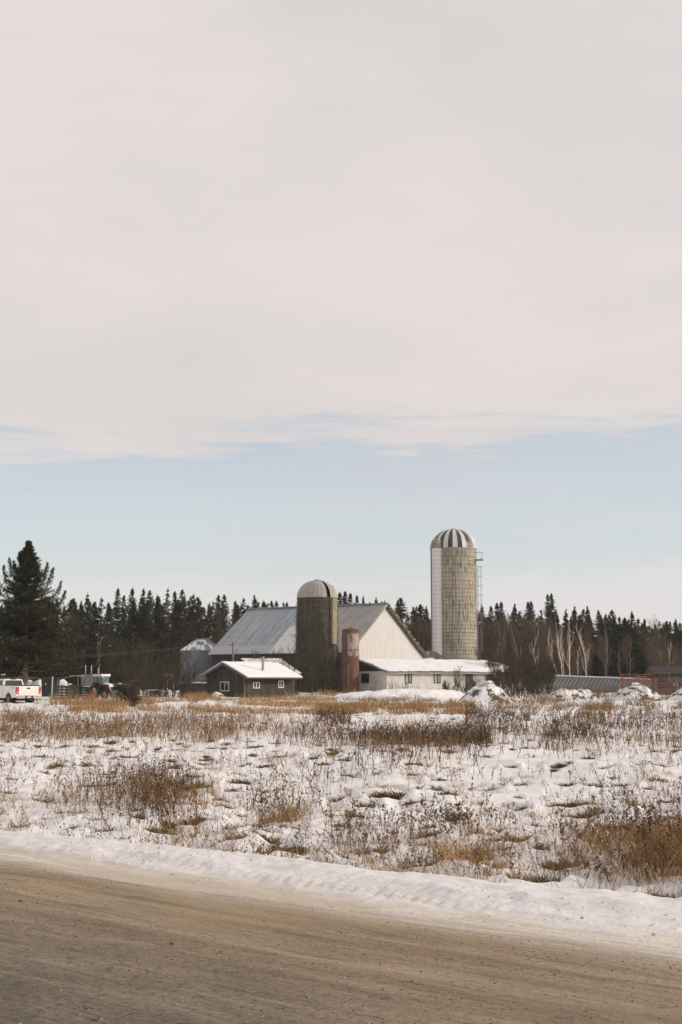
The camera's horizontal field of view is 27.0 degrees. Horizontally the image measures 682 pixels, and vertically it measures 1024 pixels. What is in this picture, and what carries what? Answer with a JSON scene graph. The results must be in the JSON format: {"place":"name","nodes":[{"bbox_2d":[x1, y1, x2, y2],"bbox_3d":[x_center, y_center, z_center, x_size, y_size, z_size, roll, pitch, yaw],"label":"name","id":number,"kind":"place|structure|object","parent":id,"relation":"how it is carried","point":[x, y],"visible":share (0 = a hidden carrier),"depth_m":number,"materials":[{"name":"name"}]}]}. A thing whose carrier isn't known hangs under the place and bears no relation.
{"place":"outdoors","nodes":[
{"label":"outdoors","id":0,"kind":"place"},
{"bbox_2d":[81,686,90,698],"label":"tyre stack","id":1,"kind":"object","parent":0,"point":[85,689],"visible":0.64,"depth_m":130.76,"materials":[{"name":"rubber"}]},
{"bbox_2d":[208,603,447,690],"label":"barn","id":2,"kind":"structure","parent":0,"point":[384,632],"depth_m":187.39,"materials":[{"name":"metal"}]},
{"bbox_2d":[0,853,681,1023],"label":"road","id":3,"kind":"structure","parent":0,"point":[18,964],"depth_m":8.15,"materials":[{"name":"gravel"},{"name":"asphalt"}]},
{"bbox_2d":[0,863,679,1023],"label":"sand crumbs","id":4,"kind":"object","parent":3,"relation":"on","point":[232,964],"visible":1,"depth_m":7.92,"materials":[{"name":"sand"}]},
{"bbox_2d":[0,865,680,1023],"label":"dark grit","id":5,"kind":"object","parent":3,"relation":"on","point":[305,963],"visible":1,"depth_m":8.03,"materials":[{"name":"gravel"}]},
{"bbox_2d":[0,688,681,897],"bbox_3d":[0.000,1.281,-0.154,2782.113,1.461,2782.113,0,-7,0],"label":"snow field","id":6,"kind":"structure","parent":0,"point":[534,790],"depth_m":25.27,"materials":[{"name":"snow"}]},
{"bbox_2d":[0,679,40,702],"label":"pickup truck","id":7,"kind":"object","parent":6,"relation":"on","point":[12,690],"visible":0.94,"depth_m":104.94,"materials":[{"name":"white paint"}]},
{"bbox_2d":[0,540,91,684],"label":"spruce","id":8,"kind":"object","parent":6,"relation":"on","point":[27,623],"visible":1,"depth_m":123.13,"materials":[{"name":"green plant"}]},
{"bbox_2d":[38,679,59,696],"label":"waste bin","id":9,"kind":"object","parent":6,"relation":"on","point":[46,684],"visible":0.62,"depth_m":134.99,"materials":[{"name":"green metal"}]},
{"bbox_2d":[52,685,78,698],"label":"board pen","id":10,"kind":"object","parent":6,"relation":"on","point":[61,691],"visible":0.55,"depth_m":119.07,"materials":[{"name":"brown wood"}]},
{"bbox_2d":[56,599,84,680],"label":"conifer","id":11,"kind":"object","parent":6,"relation":"on","point":[72,600],"visible":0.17,"depth_m":235.47,"materials":[{"name":"plant"}]},
{"bbox_2d":[61,600,87,669],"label":"conifer","id":12,"kind":"object","parent":6,"relation":"on","point":[80,608],"visible":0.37,"depth_m":237.06,"materials":[{"name":"plant"}]},
{"bbox_2d":[66,675,84,695],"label":"old tractor","id":13,"kind":"object","parent":6,"relation":"on","point":[80,688],"visible":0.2,"depth_m":136.60,"materials":[{"name":"metal"}]},
{"bbox_2d":[65,592,100,685],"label":"conifer","id":14,"kind":"object","parent":6,"relation":"on","point":[85,630],"visible":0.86,"depth_m":227.18,"materials":[{"name":"plant"}]},
{"bbox_2d":[81,665,98,686],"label":"steel hopper","id":15,"kind":"object","parent":6,"relation":"on","point":[88,678],"visible":0.45,"depth_m":149.01,"materials":[{"name":"metal"}]},
{"bbox_2d":[90,596,110,672],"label":"conifer","id":16,"kind":"object","parent":6,"relation":"on","point":[101,611],"visible":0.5,"depth_m":235.02,"materials":[{"name":"plant"}]},
{"bbox_2d":[86,604,123,682],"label":"conifer","id":17,"kind":"object","parent":6,"relation":"on","point":[108,622],"visible":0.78,"depth_m":221.86,"materials":[{"name":"plant"}]},
{"bbox_2d":[90,674,120,698],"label":"tractor","id":18,"kind":"object","parent":6,"relation":"on","point":[101,683],"visible":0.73,"depth_m":129.41,"materials":[{"name":"grey metal"}]},
{"bbox_2d":[99,588,130,683],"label":"conifer","id":19,"kind":"object","parent":6,"relation":"on","point":[117,602],"visible":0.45,"depth_m":235.19,"materials":[{"name":"plant"}]},
{"bbox_2d":[106,595,132,678],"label":"conifer","id":20,"kind":"object","parent":6,"relation":"on","point":[122,614],"visible":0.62,"depth_m":227.50,"materials":[{"name":"plant"}]},
{"bbox_2d":[113,587,141,682],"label":"conifer","id":21,"kind":"object","parent":6,"relation":"on","point":[133,612],"visible":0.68,"depth_m":225.94,"materials":[{"name":"plant"}]},
{"bbox_2d":[111,671,149,706],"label":"gnarled shrub","id":22,"kind":"object","parent":6,"relation":"on","point":[128,691],"visible":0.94,"depth_m":90.96,"materials":[{"name":"brown plant"}]},
{"bbox_2d":[102,632,159,695],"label":"bare bush","id":23,"kind":"object","parent":6,"relation":"on","point":[136,667],"visible":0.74,"depth_m":136.53,"materials":[{"name":"plant"}]},
{"bbox_2d":[101,641,166,683],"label":"bare bush","id":24,"kind":"object","parent":6,"relation":"on","point":[112,672],"visible":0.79,"depth_m":141.45,"materials":[{"name":"plant"}]},
{"bbox_2d":[129,588,159,689],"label":"conifer","id":25,"kind":"object","parent":6,"relation":"on","point":[143,594],"visible":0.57,"depth_m":226.27,"materials":[{"name":"plant"}]},
{"bbox_2d":[114,659,182,699],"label":"bare bush","id":26,"kind":"object","parent":6,"relation":"on","point":[143,680],"visible":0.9,"depth_m":120.75,"materials":[{"name":"plant"}]},
{"bbox_2d":[138,590,160,684],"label":"conifer","id":27,"kind":"object","parent":6,"relation":"on","point":[149,608],"visible":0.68,"depth_m":223.71,"materials":[{"name":"plant"}]},
{"bbox_2d":[145,594,168,678],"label":"conifer","id":28,"kind":"object","parent":6,"relation":"on","point":[157,608],"visible":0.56,"depth_m":229.42,"materials":[{"name":"plant"}]},
{"bbox_2d":[130,630,190,695],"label":"bare bush","id":29,"kind":"object","parent":6,"relation":"on","point":[175,659],"visible":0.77,"depth_m":139.50,"materials":[{"name":"plant"}]},
{"bbox_2d":[155,589,175,687],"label":"conifer","id":30,"kind":"object","parent":6,"relation":"on","point":[166,610],"visible":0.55,"depth_m":227.71,"materials":[{"name":"plant"}]},
{"bbox_2d":[158,591,184,689],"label":"conifer","id":31,"kind":"object","parent":6,"relation":"on","point":[174,636],"visible":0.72,"depth_m":224.06,"materials":[{"name":"plant"}]},
{"bbox_2d":[153,666,200,698],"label":"bare bush","id":32,"kind":"object","parent":6,"relation":"on","point":[176,688],"visible":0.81,"depth_m":125.53,"materials":[{"name":"plant"}]},
{"bbox_2d":[165,590,191,689],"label":"conifer","id":33,"kind":"object","parent":6,"relation":"on","point":[180,625],"visible":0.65,"depth_m":225.05,"materials":[{"name":"plant"}]},
{"bbox_2d":[169,650,207,695],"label":"bare bush","id":34,"kind":"object","parent":6,"relation":"on","point":[182,672],"visible":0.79,"depth_m":144.68,"materials":[{"name":"plant"}]},
{"bbox_2d":[178,594,204,685],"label":"conifer","id":35,"kind":"object","parent":6,"relation":"on","point":[193,601],"visible":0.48,"depth_m":229.70,"materials":[{"name":"plant"}]},
{"bbox_2d":[180,682,206,694],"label":"wall","id":36,"kind":"structure","parent":6,"relation":"on","point":[196,687],"depth_m":148.87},
{"bbox_2d":[188,599,204,642],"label":"conifer","id":37,"kind":"object","parent":6,"relation":"on","point":[198,631],"visible":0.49,"depth_m":220.48,"materials":[{"name":"plant"}]},
{"bbox_2d":[180,638,215,681],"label":"grain bin","id":38,"kind":"object","parent":6,"relation":"on","point":[201,652],"visible":0.34,"depth_m":196.21,"materials":[{"name":"metal"}]},
{"bbox_2d":[203,602,215,643],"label":"conifer","id":39,"kind":"object","parent":6,"relation":"on","point":[207,622],"visible":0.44,"depth_m":234.69,"materials":[{"name":"plant"}]},
{"bbox_2d":[206,595,226,643],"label":"conifer","id":40,"kind":"object","parent":6,"relation":"on","point":[220,608],"visible":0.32,"depth_m":230.75,"materials":[{"name":"plant"}]},
{"bbox_2d":[219,594,230,632],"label":"conifer","id":41,"kind":"object","parent":6,"relation":"on","point":[223,599],"visible":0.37,"depth_m":245.07,"materials":[{"name":"plant"}]},
{"bbox_2d":[197,657,302,697],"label":"shed","id":42,"kind":"structure","parent":6,"relation":"on","point":[232,679],"depth_m":141.27,"materials":[{"name":"brown wood"}]},
{"bbox_2d":[220,681,228,690],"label":"window","id":43,"kind":"structure","parent":42,"relation":"in","point":[224,686],"depth_m":141.37,"materials":[{"name":"grey glass"}]},
{"bbox_2d":[231,648,280,661],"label":"bare bush","id":44,"kind":"object","parent":6,"relation":"on","point":[254,657],"visible":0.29,"depth_m":160.87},
{"bbox_2d":[241,658,300,694],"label":"lean to","id":45,"kind":"object","parent":6,"relation":"on","point":[277,660],"visible":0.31,"depth_m":160.14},
{"bbox_2d":[260,647,306,670],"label":"bare bush","id":46,"kind":"object","parent":6,"relation":"on","point":[281,662],"visible":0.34,"depth_m":159.11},
{"bbox_2d":[276,627,330,694],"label":"bare bush","id":47,"kind":"object","parent":6,"relation":"on","point":[296,659],"visible":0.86,"depth_m":159.17,"materials":[{"name":"plant"}]},
{"bbox_2d":[298,657,331,694],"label":"bare bush","id":48,"kind":"object","parent":6,"relation":"on","point":[312,673],"visible":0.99,"depth_m":156.64,"materials":[{"name":"plant"}]},
{"bbox_2d":[293,579,339,692],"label":"silo","id":49,"kind":"object","parent":6,"relation":"on","point":[317,602],"visible":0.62,"depth_m":168.62,"materials":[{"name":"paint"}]},
{"bbox_2d":[307,634,339,691],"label":"bare bush","id":50,"kind":"object","parent":6,"relation":"on","point":[323,661],"visible":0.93,"depth_m":158.76,"materials":[{"name":"plant"}]},
{"bbox_2d":[318,666,344,694],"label":"bare bush","id":51,"kind":"object","parent":6,"relation":"on","point":[330,683],"visible":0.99,"depth_m":157.00,"materials":[{"name":"plant"}]},
{"bbox_2d":[326,649,341,691],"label":"bare bush","id":52,"kind":"object","parent":6,"relation":"on","point":[337,665],"visible":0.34,"depth_m":167.63,"materials":[{"name":"plant"}]},
{"bbox_2d":[0,830,681,941],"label":"snow bank","id":53,"kind":"structure","parent":6,"relation":"on","point":[347,887],"depth_m":10.85,"materials":[{"name":"snow"}]},
{"bbox_2d":[0,835,679,935],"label":"snow crumbs","id":54,"kind":"object","parent":53,"relation":"on","point":[559,909],"visible":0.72,"depth_m":12.41,"materials":[{"name":"snow"}]},
{"bbox_2d":[9,839,673,935],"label":"dirty crumbs","id":55,"kind":"object","parent":53,"relation":"on","point":[654,934],"visible":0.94,"depth_m":10.18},
{"bbox_2d":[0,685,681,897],"bbox_3d":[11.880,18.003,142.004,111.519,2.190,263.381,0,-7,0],"label":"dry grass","id":56,"kind":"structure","parent":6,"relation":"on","point":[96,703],"depth_m":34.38,"materials":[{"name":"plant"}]},
{"bbox_2d":[0,596,681,687],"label":"woods","id":57,"kind":"object","parent":6,"relation":"on","point":[94,611],"visible":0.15,"depth_m":246.93,"materials":[{"name":"plant"}]},
{"bbox_2d":[340,591,347,603],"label":"conifer","id":58,"kind":"object","parent":6,"relation":"on","point":[345,600],"visible":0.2,"depth_m":241.47,"materials":[{"name":"plant"}]},
{"bbox_2d":[341,627,358,692],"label":"rusty tank","id":59,"kind":"object","parent":6,"relation":"on","point":[350,653],"visible":0.85,"depth_m":164.38,"materials":[{"name":"red metal"}]},
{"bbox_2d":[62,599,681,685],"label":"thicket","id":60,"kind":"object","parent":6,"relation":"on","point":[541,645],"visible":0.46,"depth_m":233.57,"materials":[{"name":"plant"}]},
{"bbox_2d":[330,688,464,698],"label":"snow ridge","id":61,"kind":"structure","parent":6,"relation":"on","point":[433,693],"depth_m":137.15,"materials":[{"name":"white"}]},
{"bbox_2d":[394,598,410,620],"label":"conifer","id":62,"kind":"object","parent":6,"relation":"on","point":[401,607],"visible":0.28,"depth_m":265.18,"materials":[{"name":"plant"}]},
{"bbox_2d":[407,607,421,634],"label":"conifer","id":63,"kind":"object","parent":6,"relation":"on","point":[414,614],"visible":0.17,"depth_m":257.56,"materials":[{"name":"plant"}]},
{"bbox_2d":[416,603,427,646],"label":"conifer","id":64,"kind":"object","parent":6,"relation":"on","point":[420,609],"visible":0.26,"depth_m":269.03,"materials":[{"name":"plant"}]},
{"bbox_2d":[359,658,528,691],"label":"annex","id":65,"kind":"object","parent":6,"relation":"on","point":[377,674],"visible":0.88,"depth_m":166.75,"materials":[{"name":"white wood"}]},
{"bbox_2d":[361,673,368,682],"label":"window","id":66,"kind":"structure","parent":65,"relation":"in","point":[364,676],"depth_m":167.49,"materials":[{"name":"black glass"}]},
{"bbox_2d":[466,674,472,691],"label":"door","id":67,"kind":"structure","parent":65,"relation":"in","point":[469,677],"depth_m":167.88,"materials":[{"name":"wood"}]},
{"bbox_2d":[430,528,482,659],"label":"silo","id":68,"kind":"object","parent":6,"relation":"on","point":[454,578],"visible":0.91,"depth_m":203.18,"materials":[{"name":"concrete"}]},
{"bbox_2d":[453,665,463,690],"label":"bare sapling","id":69,"kind":"object","parent":6,"relation":"on","point":[457,677],"visible":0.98,"depth_m":153.80,"materials":[{"name":"plant"}]},
{"bbox_2d":[458,679,478,691],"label":"bare bush","id":70,"kind":"object","parent":6,"relation":"on","point":[470,687],"visible":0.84,"depth_m":151.72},
{"bbox_2d":[465,646,507,666],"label":"bare bush","id":71,"kind":"object","parent":6,"relation":"on","point":[488,657],"visible":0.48,"depth_m":173.39,"materials":[{"name":"plant"}]},
{"bbox_2d":[293,684,681,773],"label":"dark weeds","id":72,"kind":"object","parent":6,"relation":"on","point":[473,732],"visible":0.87,"depth_m":42.03,"materials":[{"name":"plant"}]},
{"bbox_2d":[459,681,515,703],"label":"snow mound","id":73,"kind":"object","parent":6,"relation":"on","point":[489,691],"visible":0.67,"depth_m":109.79,"materials":[{"name":"snow"}]},
{"bbox_2d":[482,606,497,659],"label":"conifer","id":74,"kind":"object","parent":6,"relation":"on","point":[491,616],"visible":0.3,"depth_m":257.01,"materials":[{"name":"plant"}]},
{"bbox_2d":[483,668,512,688],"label":"bare bush","id":75,"kind":"object","parent":6,"relation":"on","point":[492,677],"visible":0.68,"depth_m":138.90,"materials":[{"name":"plant"}]},
{"bbox_2d":[493,603,503,664],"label":"conifer","id":76,"kind":"object","parent":6,"relation":"on","point":[496,612],"visible":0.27,"depth_m":266.52,"materials":[{"name":"plant"}]},
{"bbox_2d":[486,658,517,691],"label":"bare bush","id":77,"kind":"object","parent":6,"relation":"on","point":[496,676],"visible":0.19,"depth_m":161.10,"materials":[{"name":"plant"}]},
{"bbox_2d":[484,661,523,695],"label":"bare bush","id":78,"kind":"object","parent":6,"relation":"on","point":[512,678],"visible":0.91,"depth_m":148.71,"materials":[{"name":"plant"}]},
{"bbox_2d":[507,604,520,637],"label":"conifer","id":79,"kind":"object","parent":6,"relation":"on","point":[514,610],"visible":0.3,"depth_m":263.46,"materials":[{"name":"plant"}]},
{"bbox_2d":[493,678,539,698],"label":"bare bush","id":80,"kind":"object","parent":6,"relation":"on","point":[520,688],"visible":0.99,"depth_m":130.48,"materials":[{"name":"plant"}]},
{"bbox_2d":[491,646,548,693],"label":"bare bush","id":81,"kind":"object","parent":6,"relation":"on","point":[515,663],"visible":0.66,"depth_m":156.77,"materials":[{"name":"plant"}]},
{"bbox_2d":[519,602,537,665],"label":"conifer","id":82,"kind":"object","parent":6,"relation":"on","point":[527,614],"visible":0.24,"depth_m":263.30,"materials":[{"name":"plant"}]},
{"bbox_2d":[508,661,555,692],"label":"bare bush","id":83,"kind":"object","parent":6,"relation":"on","point":[532,674],"visible":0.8,"depth_m":154.59,"materials":[{"name":"plant"}]},
{"bbox_2d":[523,601,541,669],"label":"conifer","id":84,"kind":"object","parent":6,"relation":"on","point":[531,611],"visible":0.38,"depth_m":264.42,"materials":[{"name":"plant"}]},
{"bbox_2d":[517,650,556,692],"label":"bare bush","id":85,"kind":"object","parent":6,"relation":"on","point":[531,659],"visible":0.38,"depth_m":158.02,"materials":[{"name":"plant"}]},
{"bbox_2d":[528,677,554,698],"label":"bare bush","id":86,"kind":"object","parent":6,"relation":"on","point":[537,688],"visible":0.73,"depth_m":136.76,"materials":[{"name":"plant"}]},
{"bbox_2d":[538,594,560,676],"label":"conifer","id":87,"kind":"object","parent":6,"relation":"on","point":[546,613],"visible":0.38,"depth_m":264.18,"materials":[{"name":"plant"}]},
{"bbox_2d":[537,657,562,692],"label":"bare bush","id":88,"kind":"object","parent":6,"relation":"on","point":[551,675],"visible":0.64,"depth_m":164.58,"materials":[{"name":"plant"}]},
{"bbox_2d":[547,593,556,671],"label":"conifer","id":89,"kind":"object","parent":6,"relation":"on","point":[552,602],"visible":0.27,"depth_m":268.24,"materials":[{"name":"plant"}]},
{"bbox_2d":[555,625,563,674],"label":"birch","id":90,"kind":"object","parent":6,"relation":"on","point":[560,656],"visible":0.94,"depth_m":213.00,"materials":[{"name":"beige plant"}]},
{"bbox_2d":[545,688,588,700],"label":"snow mound","id":91,"kind":"object","parent":6,"relation":"on","point":[569,693],"visible":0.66,"depth_m":122.20,"materials":[{"name":"snow"}]},
{"bbox_2d":[559,606,590,675],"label":"conifer","id":92,"kind":"object","parent":6,"relation":"on","point":[574,617],"visible":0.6,"depth_m":258.04,"materials":[{"name":"plant"}]},
{"bbox_2d":[574,688,598,699],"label":"snow mound","id":93,"kind":"object","parent":6,"relation":"on","point":[587,692],"visible":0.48,"depth_m":131.92,"materials":[{"name":"snow"}]},
{"bbox_2d":[577,606,599,675],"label":"conifer","id":94,"kind":"object","parent":6,"relation":"on","point":[587,615],"visible":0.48,"depth_m":266.89,"materials":[{"name":"plant"}]},
{"bbox_2d":[539,675,650,692],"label":"feed roof","id":95,"kind":"structure","parent":6,"relation":"on","point":[587,682],"depth_m":168.48,"materials":[{"name":"metal"}]},
{"bbox_2d":[601,610,621,676],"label":"conifer","id":96,"kind":"object","parent":6,"relation":"on","point":[612,621],"visible":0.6,"depth_m":263.27,"materials":[{"name":"plant"}]},
{"bbox_2d":[608,617,634,676],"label":"conifer","id":97,"kind":"object","parent":6,"relation":"on","point":[619,626],"visible":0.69,"depth_m":260.26,"materials":[{"name":"plant"}]},
{"bbox_2d":[615,617,642,676],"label":"conifer","id":98,"kind":"object","parent":6,"relation":"on","point":[624,623],"visible":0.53,"depth_m":262.07,"materials":[{"name":"plant"}]},
{"bbox_2d":[617,611,650,677],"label":"conifer","id":99,"kind":"object","parent":6,"relation":"on","point":[631,631],"visible":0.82,"depth_m":259.23,"materials":[{"name":"plant"}]},
{"bbox_2d":[608,682,663,700],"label":"snow mound","id":100,"kind":"object","parent":6,"relation":"on","point":[633,689],"visible":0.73,"depth_m":122.88,"materials":[{"name":"snow"}]},
{"bbox_2d":[633,619,647,671],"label":"conifer","id":101,"kind":"object","parent":6,"relation":"on","point":[637,625],"visible":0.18,"depth_m":268.68,"materials":[{"name":"plant"}]},
{"bbox_2d":[635,675,647,686],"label":"corral panel","id":102,"kind":"object","parent":6,"relation":"on","point":[639,678],"visible":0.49,"depth_m":140.66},
{"bbox_2d":[649,673,669,695],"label":"corral panel","id":103,"kind":"object","parent":6,"relation":"on","point":[660,683],"visible":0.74,"depth_m":146.84,"materials":[{"name":"metal"}]},
{"bbox_2d":[645,666,681,694],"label":"open shed","id":104,"kind":"structure","parent":6,"relation":"on","point":[661,671],"depth_m":150.94,"materials":[{"name":"metal"}]},
{"bbox_2d":[656,677,677,697],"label":"corral panel","id":105,"kind":"object","parent":6,"relation":"on","point":[675,678],"visible":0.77,"depth_m":123.99,"materials":[{"name":"metal"}]},
{"bbox_2d":[662,687,681,700],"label":"snow mound","id":106,"kind":"object","parent":6,"relation":"on","point":[674,695],"visible":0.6,"depth_m":117.41,"materials":[{"name":"snow"}]},
{"bbox_2d":[667,619,681,665],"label":"conifer","id":107,"kind":"object","parent":6,"relation":"on","point":[674,635],"visible":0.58,"depth_m":257.48,"materials":[{"name":"plant"}]},
{"bbox_2d":[0,0,681,671],"label":"sky","id":108,"kind":"structure","parent":0,"point":[293,293],"materials":[{"name":"white"}]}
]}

